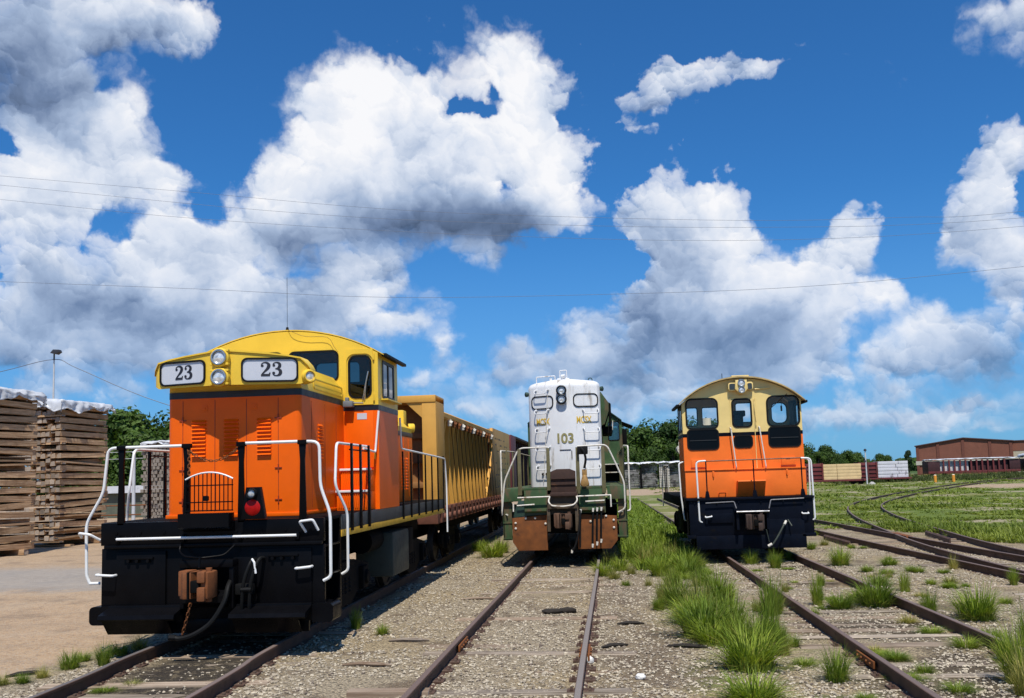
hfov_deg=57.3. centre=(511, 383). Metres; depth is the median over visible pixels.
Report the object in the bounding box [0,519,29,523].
stacked railway tie
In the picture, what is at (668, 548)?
grass tuft
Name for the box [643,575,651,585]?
grass tuft
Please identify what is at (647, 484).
timber stack
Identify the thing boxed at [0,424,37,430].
stacked railway tie
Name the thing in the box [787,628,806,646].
grass tuft
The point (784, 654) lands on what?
grass tuft
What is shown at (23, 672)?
stick
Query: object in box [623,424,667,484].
broadleaf tree
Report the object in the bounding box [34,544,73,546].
stacked railway tie
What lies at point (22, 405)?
stacked railway tie
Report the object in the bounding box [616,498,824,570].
grass strip
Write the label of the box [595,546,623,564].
grass tuft
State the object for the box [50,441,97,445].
stacked railway tie
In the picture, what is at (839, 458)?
broadleaf tree
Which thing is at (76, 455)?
stacked railway tie
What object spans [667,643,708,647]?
stick
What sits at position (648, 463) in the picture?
tarpaulin
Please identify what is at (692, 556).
grass tuft
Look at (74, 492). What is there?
stacked railway tie
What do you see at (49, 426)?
stacked railway tie
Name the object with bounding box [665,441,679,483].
broadleaf tree
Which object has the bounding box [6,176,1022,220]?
overhead wire
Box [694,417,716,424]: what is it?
broadleaf tree
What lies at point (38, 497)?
stacked railway tie
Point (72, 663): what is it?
grass tuft
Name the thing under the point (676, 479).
timber stack
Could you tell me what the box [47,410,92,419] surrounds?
stacked railway tie
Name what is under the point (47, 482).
stacked railway tie
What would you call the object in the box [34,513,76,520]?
stacked railway tie
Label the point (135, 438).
broadleaf tree
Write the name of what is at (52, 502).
stacked railway tie
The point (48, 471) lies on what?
stacked railway tie
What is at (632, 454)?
broadleaf tree
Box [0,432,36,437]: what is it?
stacked railway tie
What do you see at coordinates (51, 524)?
stacked railway tie
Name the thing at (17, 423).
stacked railway tie
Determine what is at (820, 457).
broadleaf tree
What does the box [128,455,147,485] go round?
oak tree
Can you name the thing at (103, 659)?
grass tuft
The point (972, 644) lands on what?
grass tuft
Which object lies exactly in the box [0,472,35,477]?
stacked railway tie
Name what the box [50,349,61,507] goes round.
light pole
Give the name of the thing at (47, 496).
stacked railway tie
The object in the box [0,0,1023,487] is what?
sky
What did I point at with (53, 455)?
stacked railway tie
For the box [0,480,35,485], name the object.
stacked railway tie
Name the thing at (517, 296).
overhead wire
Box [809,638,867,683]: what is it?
grass tuft
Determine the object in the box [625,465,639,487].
timber stack
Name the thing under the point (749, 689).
grass tuft
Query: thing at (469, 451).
flat wagon
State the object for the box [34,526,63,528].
stacked railway tie
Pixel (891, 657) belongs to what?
grass tuft
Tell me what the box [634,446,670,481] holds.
broadleaf tree
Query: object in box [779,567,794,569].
grass tuft
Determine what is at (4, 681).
grass tuft
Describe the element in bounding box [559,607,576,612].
wood chunk
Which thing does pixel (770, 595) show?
grass tuft
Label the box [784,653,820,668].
grass tuft
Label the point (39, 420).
stacked railway tie
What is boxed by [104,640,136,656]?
grass tuft
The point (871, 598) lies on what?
grass tuft
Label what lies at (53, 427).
stacked railway tie
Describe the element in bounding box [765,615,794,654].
grass tuft
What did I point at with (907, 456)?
pine tree
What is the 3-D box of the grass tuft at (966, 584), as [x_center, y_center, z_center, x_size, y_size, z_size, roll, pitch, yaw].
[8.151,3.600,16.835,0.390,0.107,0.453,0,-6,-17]
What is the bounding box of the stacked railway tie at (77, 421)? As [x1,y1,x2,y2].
[55,417,106,424]
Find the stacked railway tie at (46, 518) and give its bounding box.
[45,512,97,520]
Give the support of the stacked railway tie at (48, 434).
on the stacked railway tie at (50, 439)
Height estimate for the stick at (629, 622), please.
0.049 m
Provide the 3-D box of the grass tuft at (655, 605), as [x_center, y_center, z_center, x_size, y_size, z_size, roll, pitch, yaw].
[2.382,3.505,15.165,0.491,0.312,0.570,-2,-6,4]
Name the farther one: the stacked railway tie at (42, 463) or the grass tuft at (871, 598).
the stacked railway tie at (42, 463)
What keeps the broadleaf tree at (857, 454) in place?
on the ground at (50, 597)
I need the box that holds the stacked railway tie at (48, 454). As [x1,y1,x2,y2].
[47,452,98,458]
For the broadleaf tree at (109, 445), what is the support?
on the ground at (50, 597)
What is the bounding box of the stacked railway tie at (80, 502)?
[55,497,106,507]
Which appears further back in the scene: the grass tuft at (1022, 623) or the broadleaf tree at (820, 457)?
the broadleaf tree at (820, 457)
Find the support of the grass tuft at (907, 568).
on the ground at (50, 597)
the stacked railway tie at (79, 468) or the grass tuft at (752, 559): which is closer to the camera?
the grass tuft at (752, 559)
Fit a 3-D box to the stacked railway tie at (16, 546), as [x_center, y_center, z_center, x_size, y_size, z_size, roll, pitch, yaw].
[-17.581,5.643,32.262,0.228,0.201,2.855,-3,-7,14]
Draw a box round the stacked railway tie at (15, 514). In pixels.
[0,512,34,517]
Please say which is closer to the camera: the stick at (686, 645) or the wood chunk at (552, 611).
the stick at (686, 645)
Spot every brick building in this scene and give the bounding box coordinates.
[914,437,1013,474]
[1012,440,1023,471]
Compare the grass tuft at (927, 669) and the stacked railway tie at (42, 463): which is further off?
the stacked railway tie at (42, 463)
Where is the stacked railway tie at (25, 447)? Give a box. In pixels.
[10,447,36,448]
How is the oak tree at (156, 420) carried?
on the ground at (50, 597)
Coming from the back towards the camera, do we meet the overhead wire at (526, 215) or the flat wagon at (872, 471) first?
the flat wagon at (872, 471)
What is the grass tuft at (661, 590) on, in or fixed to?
on the ground at (50, 597)
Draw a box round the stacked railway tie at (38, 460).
[31,458,78,465]
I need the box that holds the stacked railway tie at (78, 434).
[55,431,106,437]
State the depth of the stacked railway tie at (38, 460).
37.77 m
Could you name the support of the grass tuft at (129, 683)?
on the ground at (50, 597)
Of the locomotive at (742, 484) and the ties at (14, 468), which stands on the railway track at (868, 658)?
the locomotive at (742, 484)
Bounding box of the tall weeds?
[818,469,1023,483]
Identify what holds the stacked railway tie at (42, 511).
on the stacked railway tie
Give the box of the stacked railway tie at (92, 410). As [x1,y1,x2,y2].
[66,408,107,411]
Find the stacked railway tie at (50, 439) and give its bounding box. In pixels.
[46,438,89,445]
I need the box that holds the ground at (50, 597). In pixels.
[0,471,1023,697]
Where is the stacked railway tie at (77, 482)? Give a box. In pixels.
[55,479,106,484]
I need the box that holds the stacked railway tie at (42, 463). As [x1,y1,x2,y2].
[40,459,79,465]
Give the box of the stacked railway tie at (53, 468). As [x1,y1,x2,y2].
[51,466,102,471]
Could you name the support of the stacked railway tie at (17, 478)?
on the stacked railway tie
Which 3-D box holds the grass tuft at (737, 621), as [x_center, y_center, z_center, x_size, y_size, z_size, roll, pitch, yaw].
[2.818,2.981,11.766,1.244,0.617,1.162,-1,-6,-9]
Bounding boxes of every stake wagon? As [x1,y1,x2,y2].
[922,459,1020,475]
[1020,459,1023,470]
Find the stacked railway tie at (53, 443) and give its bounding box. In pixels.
[41,442,65,444]
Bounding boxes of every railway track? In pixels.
[21,516,526,697]
[400,533,636,697]
[637,498,1023,697]
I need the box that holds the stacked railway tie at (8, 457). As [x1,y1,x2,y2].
[0,456,30,458]
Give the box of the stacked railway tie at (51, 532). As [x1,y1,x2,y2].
[49,526,100,534]
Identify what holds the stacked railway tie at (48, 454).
on the stacked railway tie at (53, 463)
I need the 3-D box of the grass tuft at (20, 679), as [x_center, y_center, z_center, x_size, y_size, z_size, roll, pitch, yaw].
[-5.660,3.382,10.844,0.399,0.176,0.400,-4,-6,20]
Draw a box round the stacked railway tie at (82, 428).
[56,423,107,432]
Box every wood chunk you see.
[542,608,561,613]
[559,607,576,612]
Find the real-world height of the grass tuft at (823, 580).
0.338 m
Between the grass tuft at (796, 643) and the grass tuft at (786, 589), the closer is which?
the grass tuft at (796, 643)
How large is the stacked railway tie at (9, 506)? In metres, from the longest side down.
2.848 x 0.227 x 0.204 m
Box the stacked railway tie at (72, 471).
[45,469,91,471]
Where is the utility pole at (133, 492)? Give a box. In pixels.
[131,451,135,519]
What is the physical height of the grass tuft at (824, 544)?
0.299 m
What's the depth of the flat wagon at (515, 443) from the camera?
43.49 m
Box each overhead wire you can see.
[0,199,1021,240]
[0,266,1023,297]
[0,359,169,405]
[3,185,1014,227]
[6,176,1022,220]
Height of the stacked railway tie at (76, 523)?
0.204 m
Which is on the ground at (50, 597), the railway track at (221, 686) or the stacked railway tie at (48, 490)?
the railway track at (221, 686)
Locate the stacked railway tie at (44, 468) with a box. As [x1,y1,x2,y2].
[41,466,55,470]
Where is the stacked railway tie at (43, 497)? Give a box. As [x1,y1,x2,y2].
[40,492,88,500]
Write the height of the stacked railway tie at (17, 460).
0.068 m
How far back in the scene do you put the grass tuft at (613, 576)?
19.75 m
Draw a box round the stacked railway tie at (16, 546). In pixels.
[0,543,33,550]
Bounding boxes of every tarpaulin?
[0,387,46,406]
[34,399,115,413]
[140,440,169,445]
[624,462,640,464]
[639,462,657,465]
[922,457,1019,461]
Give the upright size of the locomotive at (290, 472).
5.517 m
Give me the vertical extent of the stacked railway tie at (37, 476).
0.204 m
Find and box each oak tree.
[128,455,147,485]
[147,409,169,435]
[635,417,675,483]
[652,416,678,478]
[687,415,696,425]
[803,442,815,455]
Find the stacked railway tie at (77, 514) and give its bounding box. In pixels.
[53,512,105,516]
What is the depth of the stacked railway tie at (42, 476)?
37.38 m
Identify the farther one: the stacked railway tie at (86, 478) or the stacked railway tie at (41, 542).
the stacked railway tie at (86, 478)
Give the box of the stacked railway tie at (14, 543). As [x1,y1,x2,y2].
[0,542,28,544]
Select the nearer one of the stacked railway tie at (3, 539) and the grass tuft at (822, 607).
the grass tuft at (822, 607)
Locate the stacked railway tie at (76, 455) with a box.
[56,453,106,457]
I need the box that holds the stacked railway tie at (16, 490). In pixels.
[0,487,35,493]
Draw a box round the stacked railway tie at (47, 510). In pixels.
[44,507,96,512]
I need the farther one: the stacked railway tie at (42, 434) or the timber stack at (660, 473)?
the timber stack at (660, 473)
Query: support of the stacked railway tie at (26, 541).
on the stacked railway tie at (14, 543)
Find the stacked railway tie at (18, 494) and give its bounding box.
[0,493,35,495]
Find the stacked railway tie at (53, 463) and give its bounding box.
[50,458,101,465]
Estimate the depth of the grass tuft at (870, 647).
11.24 m
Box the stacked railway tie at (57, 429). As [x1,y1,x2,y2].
[37,428,64,430]
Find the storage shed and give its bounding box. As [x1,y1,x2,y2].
[101,485,168,517]
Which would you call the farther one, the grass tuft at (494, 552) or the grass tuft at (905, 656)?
the grass tuft at (494, 552)
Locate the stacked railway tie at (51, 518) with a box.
[49,512,101,520]
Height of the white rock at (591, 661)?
0.111 m
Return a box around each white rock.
[586,656,593,663]
[635,673,645,679]
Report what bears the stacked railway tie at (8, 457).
attached to the ties at (14, 468)
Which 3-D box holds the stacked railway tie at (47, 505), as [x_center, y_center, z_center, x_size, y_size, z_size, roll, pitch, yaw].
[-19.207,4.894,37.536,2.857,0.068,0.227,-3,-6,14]
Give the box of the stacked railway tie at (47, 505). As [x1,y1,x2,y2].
[35,504,64,506]
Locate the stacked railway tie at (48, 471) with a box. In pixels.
[27,470,65,472]
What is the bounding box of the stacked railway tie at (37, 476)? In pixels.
[36,474,65,478]
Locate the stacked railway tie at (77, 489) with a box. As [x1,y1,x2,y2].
[55,486,106,491]
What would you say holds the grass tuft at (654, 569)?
on the ground at (50, 597)
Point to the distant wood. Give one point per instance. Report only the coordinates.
(914, 468)
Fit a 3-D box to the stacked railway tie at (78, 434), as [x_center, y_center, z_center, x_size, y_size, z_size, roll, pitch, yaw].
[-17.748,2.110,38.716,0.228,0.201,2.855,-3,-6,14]
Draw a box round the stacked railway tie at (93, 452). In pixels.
[77,451,106,452]
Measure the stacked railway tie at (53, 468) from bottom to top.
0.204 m
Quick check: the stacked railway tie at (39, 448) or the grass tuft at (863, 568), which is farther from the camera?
the stacked railway tie at (39, 448)
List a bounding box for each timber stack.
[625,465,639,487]
[640,464,657,487]
[658,464,669,486]
[669,464,679,486]
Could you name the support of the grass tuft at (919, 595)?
on the ground at (50, 597)
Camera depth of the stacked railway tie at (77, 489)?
38.14 m
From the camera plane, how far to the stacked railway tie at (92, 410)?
39.40 m
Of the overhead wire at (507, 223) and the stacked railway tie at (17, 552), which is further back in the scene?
the overhead wire at (507, 223)
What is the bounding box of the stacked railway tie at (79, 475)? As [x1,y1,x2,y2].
[55,473,103,477]
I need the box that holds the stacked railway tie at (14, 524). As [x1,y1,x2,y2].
[0,522,33,526]
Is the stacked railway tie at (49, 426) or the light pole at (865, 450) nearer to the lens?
the stacked railway tie at (49, 426)
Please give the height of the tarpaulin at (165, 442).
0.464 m
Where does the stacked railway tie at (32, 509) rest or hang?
on the stacked railway tie
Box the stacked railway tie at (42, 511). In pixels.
[40,506,82,514]
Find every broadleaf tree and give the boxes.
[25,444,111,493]
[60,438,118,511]
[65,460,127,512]
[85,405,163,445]
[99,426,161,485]
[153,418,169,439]
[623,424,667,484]
[624,448,645,476]
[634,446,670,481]
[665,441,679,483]
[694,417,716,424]
[804,448,815,463]
[812,444,838,473]
[812,451,826,470]
[828,453,849,463]
[841,450,861,463]
[852,452,869,462]
[871,453,883,474]
[879,454,895,467]
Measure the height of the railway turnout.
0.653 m
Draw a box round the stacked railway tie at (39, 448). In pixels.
[36,446,65,451]
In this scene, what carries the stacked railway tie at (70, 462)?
on the stacked railway tie at (79, 468)
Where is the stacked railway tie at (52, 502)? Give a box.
[50,500,101,505]
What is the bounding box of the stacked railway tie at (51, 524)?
[49,520,84,526]
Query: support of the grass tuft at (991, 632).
on the ground at (50, 597)
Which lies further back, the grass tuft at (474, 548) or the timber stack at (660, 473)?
the timber stack at (660, 473)
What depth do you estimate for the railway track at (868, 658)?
12.22 m
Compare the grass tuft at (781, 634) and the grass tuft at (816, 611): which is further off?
the grass tuft at (816, 611)
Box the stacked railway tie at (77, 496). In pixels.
[56,492,107,499]
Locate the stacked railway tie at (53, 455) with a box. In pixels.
[50,453,97,457]
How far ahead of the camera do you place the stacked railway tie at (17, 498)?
32.95 m
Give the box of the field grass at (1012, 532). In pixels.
[643,472,1023,543]
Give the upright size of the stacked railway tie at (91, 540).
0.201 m
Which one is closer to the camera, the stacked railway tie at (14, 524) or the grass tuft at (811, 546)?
the grass tuft at (811, 546)
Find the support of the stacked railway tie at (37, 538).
on the ground at (50, 597)
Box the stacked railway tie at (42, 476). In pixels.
[40,474,53,478]
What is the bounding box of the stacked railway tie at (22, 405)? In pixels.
[0,400,36,409]
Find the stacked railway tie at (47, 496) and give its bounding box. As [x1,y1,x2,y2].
[46,494,96,498]
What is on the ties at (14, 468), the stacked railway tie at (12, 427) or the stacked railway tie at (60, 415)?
the stacked railway tie at (60, 415)
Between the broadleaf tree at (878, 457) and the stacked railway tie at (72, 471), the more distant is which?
the broadleaf tree at (878, 457)
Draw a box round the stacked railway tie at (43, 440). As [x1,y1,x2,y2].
[41,438,84,445]
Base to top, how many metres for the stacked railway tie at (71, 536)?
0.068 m
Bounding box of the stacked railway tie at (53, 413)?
[51,411,98,419]
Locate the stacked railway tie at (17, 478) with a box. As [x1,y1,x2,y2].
[0,478,35,479]
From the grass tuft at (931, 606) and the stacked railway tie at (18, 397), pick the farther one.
the stacked railway tie at (18, 397)
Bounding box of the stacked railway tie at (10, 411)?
[0,408,35,415]
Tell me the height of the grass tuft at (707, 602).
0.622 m
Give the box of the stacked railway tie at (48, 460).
[46,458,97,465]
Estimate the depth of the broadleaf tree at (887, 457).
163.51 m
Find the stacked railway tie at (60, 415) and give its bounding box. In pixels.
[37,414,65,417]
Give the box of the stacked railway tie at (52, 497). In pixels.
[49,492,94,499]
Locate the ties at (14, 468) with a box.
[0,399,76,535]
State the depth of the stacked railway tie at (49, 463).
37.41 m
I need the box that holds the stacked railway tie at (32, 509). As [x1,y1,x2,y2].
[29,508,44,512]
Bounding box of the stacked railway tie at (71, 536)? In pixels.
[54,532,100,538]
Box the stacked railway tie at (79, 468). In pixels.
[56,465,104,471]
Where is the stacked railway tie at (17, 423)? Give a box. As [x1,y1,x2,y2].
[0,422,30,424]
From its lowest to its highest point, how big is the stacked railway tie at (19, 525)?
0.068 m
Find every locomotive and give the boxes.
[78,325,447,640]
[500,370,632,555]
[662,375,816,554]
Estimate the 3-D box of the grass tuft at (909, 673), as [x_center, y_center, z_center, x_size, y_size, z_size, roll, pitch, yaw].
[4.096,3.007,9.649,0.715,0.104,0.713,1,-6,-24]
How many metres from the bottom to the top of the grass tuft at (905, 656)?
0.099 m
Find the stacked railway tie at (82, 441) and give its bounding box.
[55,437,106,445]
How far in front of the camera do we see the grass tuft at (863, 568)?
19.70 m
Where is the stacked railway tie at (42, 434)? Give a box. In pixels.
[40,432,83,438]
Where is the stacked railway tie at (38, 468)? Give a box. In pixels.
[36,466,88,472]
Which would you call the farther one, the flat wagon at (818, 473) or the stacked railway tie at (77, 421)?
the flat wagon at (818, 473)
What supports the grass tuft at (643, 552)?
on the ground at (50, 597)
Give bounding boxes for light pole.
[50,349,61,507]
[864,449,867,483]
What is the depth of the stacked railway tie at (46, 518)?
37.20 m
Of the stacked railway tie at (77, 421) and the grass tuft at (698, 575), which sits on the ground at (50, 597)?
the grass tuft at (698, 575)
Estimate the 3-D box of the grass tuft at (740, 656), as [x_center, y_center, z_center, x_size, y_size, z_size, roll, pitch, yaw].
[2.608,2.832,10.420,1.742,0.664,1.516,-3,-6,17]
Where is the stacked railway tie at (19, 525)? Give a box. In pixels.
[1,524,34,526]
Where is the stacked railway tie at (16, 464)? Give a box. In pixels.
[0,463,35,465]
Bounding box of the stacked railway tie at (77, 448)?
[56,445,107,450]
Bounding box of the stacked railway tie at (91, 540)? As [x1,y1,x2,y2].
[42,538,100,543]
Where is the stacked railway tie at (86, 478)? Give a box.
[49,478,107,479]
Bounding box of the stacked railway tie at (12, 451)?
[0,448,35,455]
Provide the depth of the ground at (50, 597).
14.15 m
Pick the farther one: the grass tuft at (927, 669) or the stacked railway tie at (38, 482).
the stacked railway tie at (38, 482)
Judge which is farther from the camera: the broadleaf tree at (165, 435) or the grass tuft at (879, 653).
the broadleaf tree at (165, 435)
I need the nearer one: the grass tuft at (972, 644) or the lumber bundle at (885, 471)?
the grass tuft at (972, 644)
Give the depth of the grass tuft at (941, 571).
19.06 m
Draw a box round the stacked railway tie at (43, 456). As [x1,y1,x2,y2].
[40,453,49,458]
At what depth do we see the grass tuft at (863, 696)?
8.84 m
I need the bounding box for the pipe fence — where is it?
[90,504,145,515]
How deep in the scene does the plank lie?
9.57 m
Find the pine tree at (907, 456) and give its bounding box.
[904,450,913,476]
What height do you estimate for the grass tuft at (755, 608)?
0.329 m
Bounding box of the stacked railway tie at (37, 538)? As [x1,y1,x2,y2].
[34,534,65,540]
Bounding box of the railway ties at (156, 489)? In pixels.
[140,443,168,518]
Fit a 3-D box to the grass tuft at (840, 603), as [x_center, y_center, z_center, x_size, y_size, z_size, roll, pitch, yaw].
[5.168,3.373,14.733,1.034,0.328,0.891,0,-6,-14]
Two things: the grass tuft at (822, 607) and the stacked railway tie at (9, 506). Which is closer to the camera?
the grass tuft at (822, 607)
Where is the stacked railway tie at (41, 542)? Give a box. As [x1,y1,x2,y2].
[4,541,62,542]
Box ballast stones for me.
[0,544,1023,697]
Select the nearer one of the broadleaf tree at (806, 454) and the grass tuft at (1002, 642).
the grass tuft at (1002, 642)
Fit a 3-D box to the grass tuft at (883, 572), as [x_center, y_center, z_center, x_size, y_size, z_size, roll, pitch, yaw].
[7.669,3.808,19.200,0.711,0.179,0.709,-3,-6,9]
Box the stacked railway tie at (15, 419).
[0,416,36,422]
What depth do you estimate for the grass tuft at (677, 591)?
15.20 m
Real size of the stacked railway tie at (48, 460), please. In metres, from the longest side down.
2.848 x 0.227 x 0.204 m
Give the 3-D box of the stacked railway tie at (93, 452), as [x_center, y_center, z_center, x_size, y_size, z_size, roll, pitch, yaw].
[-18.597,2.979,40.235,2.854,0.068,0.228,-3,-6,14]
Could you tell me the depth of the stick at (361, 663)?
11.14 m
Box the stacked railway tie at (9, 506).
[0,502,34,510]
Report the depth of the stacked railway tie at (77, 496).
38.18 m
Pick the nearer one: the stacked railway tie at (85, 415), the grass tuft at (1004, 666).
the grass tuft at (1004, 666)
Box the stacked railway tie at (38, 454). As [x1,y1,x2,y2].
[36,452,78,458]
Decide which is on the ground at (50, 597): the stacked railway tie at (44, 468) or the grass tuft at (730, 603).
the grass tuft at (730, 603)
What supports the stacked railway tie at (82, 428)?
on the stacked railway tie at (78, 434)
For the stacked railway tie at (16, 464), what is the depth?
32.96 m
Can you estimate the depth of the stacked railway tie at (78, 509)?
38.16 m
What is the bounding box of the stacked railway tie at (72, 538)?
[49,534,100,540]
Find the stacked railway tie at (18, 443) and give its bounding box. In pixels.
[0,440,37,446]
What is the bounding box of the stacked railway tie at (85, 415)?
[57,410,107,419]
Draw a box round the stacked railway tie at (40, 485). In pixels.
[2,484,64,487]
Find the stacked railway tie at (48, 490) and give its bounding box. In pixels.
[45,487,50,492]
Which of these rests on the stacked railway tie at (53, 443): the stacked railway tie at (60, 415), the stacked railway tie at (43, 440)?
the stacked railway tie at (43, 440)
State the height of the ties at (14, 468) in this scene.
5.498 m
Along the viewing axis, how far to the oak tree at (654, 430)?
166.69 m
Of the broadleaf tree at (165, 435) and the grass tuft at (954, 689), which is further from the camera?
the broadleaf tree at (165, 435)
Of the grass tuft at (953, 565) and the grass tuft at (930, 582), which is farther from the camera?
the grass tuft at (953, 565)
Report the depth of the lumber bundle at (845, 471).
111.32 m
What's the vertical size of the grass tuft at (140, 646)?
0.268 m
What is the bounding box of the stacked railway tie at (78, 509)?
[54,505,106,513]
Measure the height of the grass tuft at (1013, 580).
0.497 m
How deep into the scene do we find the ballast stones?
12.40 m
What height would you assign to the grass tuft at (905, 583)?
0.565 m
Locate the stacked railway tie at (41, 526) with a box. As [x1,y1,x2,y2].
[38,519,82,528]
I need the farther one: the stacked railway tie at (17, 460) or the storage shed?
the storage shed
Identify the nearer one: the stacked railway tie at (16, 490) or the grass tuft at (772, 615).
the grass tuft at (772, 615)
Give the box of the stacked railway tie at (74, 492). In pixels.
[48,491,107,493]
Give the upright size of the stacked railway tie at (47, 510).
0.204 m
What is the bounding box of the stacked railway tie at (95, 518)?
[69,517,106,519]
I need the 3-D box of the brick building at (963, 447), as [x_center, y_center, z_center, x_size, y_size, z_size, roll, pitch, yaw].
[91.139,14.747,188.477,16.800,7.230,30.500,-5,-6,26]
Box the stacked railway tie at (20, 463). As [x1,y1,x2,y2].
[0,462,36,463]
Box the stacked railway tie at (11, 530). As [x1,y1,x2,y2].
[0,525,33,534]
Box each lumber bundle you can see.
[823,463,861,479]
[877,461,908,477]
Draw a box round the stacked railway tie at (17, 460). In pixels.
[0,460,35,461]
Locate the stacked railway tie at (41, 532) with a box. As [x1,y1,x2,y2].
[39,526,84,534]
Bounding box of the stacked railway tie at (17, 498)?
[0,496,35,501]
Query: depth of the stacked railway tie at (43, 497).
37.31 m
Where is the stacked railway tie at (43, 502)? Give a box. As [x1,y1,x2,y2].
[41,500,85,505]
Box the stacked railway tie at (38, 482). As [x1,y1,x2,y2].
[36,480,88,485]
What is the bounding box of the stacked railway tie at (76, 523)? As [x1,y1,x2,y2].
[55,520,106,526]
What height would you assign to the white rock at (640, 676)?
0.067 m
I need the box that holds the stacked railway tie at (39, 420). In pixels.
[37,418,46,423]
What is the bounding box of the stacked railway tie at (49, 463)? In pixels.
[26,462,65,465]
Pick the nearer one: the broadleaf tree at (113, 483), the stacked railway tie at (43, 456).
the stacked railway tie at (43, 456)
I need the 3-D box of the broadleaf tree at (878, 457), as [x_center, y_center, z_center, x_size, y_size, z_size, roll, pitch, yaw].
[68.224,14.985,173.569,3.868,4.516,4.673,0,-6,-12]
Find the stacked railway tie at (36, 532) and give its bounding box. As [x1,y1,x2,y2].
[34,526,80,534]
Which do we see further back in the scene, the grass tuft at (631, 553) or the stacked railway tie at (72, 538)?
the stacked railway tie at (72, 538)
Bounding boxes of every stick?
[7,670,40,676]
[342,661,391,665]
[388,637,428,641]
[461,597,493,599]
[601,643,627,647]
[617,621,644,624]
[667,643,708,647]
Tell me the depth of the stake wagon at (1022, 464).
137.86 m
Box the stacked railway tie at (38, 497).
[35,493,70,500]
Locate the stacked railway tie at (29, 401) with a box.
[17,401,37,402]
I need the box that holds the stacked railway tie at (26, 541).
[14,540,35,541]
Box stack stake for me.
[640,469,642,488]
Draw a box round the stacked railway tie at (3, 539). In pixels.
[0,534,34,542]
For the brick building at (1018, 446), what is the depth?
172.14 m
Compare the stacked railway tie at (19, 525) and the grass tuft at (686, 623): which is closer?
the grass tuft at (686, 623)
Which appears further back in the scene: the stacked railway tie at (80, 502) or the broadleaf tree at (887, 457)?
the broadleaf tree at (887, 457)
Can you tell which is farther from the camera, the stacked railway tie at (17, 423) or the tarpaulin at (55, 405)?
the tarpaulin at (55, 405)
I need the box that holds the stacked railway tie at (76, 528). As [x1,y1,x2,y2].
[53,526,100,530]
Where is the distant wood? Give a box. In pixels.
[1,444,916,493]
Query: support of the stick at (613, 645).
on the ground at (50, 597)
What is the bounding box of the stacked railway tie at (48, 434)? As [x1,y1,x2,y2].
[45,432,96,438]
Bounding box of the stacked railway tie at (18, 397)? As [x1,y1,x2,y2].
[7,395,36,400]
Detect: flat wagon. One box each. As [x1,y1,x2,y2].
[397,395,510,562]
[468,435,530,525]
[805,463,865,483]
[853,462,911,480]
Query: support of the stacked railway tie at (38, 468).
on the stacked railway tie at (37, 476)
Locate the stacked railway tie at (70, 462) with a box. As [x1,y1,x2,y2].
[56,461,104,465]
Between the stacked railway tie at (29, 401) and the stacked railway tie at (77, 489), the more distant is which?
the stacked railway tie at (77, 489)
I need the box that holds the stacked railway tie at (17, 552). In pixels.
[0,549,28,554]
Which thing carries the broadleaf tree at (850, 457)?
on the ground at (50, 597)
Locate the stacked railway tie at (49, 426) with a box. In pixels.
[47,424,98,432]
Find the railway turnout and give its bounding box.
[814,477,1023,594]
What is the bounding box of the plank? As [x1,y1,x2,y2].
[346,688,429,697]
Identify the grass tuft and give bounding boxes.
[0,671,14,685]
[9,669,34,684]
[32,664,52,678]
[54,647,88,670]
[74,647,96,661]
[87,685,122,694]
[90,635,117,665]
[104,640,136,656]
[116,678,143,690]
[125,634,153,650]
[344,600,363,629]
[372,624,389,634]
[464,539,488,550]
[468,539,514,557]
[490,537,512,552]
[585,556,621,576]
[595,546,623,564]
[603,565,623,579]
[607,553,633,570]
[622,579,631,585]
[624,537,648,563]
[626,559,637,574]
[633,540,657,561]
[640,583,756,639]
[642,554,672,576]
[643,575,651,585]
[645,538,664,555]
[648,566,699,608]
[648,567,676,604]
[648,593,669,610]
[649,589,714,623]
[657,538,677,554]
[657,563,687,586]
[664,568,715,604]
[667,614,734,645]
[668,545,708,568]
[669,554,715,575]
[676,614,808,675]
[678,571,693,579]
[683,565,717,585]
[687,584,725,615]
[691,565,748,604]
[694,601,765,645]
[695,664,805,697]
[700,577,756,630]
[728,597,787,652]
[742,548,760,564]
[747,592,764,611]
[750,576,786,633]
[751,564,795,614]
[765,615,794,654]
[766,550,785,568]
[777,634,795,655]
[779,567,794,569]
[781,548,794,559]
[781,577,790,591]
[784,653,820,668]
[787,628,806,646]
[804,539,817,549]
[805,566,825,605]
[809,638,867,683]
[810,607,821,614]
[813,605,835,609]
[816,571,825,585]
[817,589,864,609]
[819,537,830,545]
[823,542,859,565]
[829,587,867,602]
[840,563,912,607]
[847,690,882,697]
[854,563,876,571]
[863,571,896,585]
[866,644,888,651]
[871,648,894,656]
[874,568,897,573]
[874,669,936,684]
[877,554,905,565]
[878,648,913,663]
[892,652,911,660]
[893,612,923,624]
[897,561,914,591]
[902,564,919,571]
[903,566,926,572]
[911,592,933,596]
[911,623,952,633]
[911,661,937,676]
[916,582,941,611]
[924,577,939,584]
[929,678,988,696]
[934,568,955,573]
[938,578,1015,621]
[939,581,963,588]
[940,580,956,588]
[940,632,987,650]
[941,574,963,583]
[947,553,958,569]
[957,582,972,587]
[967,626,1004,638]
[981,597,1023,684]
[987,626,1023,659]
[991,631,1023,696]
[996,595,1014,604]
[1006,560,1020,585]
[1008,590,1023,644]
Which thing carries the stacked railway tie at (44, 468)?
on the stacked railway tie at (42, 476)
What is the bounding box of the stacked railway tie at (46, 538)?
[44,534,74,540]
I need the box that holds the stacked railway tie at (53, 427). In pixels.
[51,425,102,430]
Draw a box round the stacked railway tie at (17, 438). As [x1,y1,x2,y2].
[0,438,30,439]
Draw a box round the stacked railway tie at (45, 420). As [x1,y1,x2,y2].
[43,418,94,425]
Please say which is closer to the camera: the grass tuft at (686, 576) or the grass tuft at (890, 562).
the grass tuft at (686, 576)
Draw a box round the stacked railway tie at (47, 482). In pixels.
[45,480,54,484]

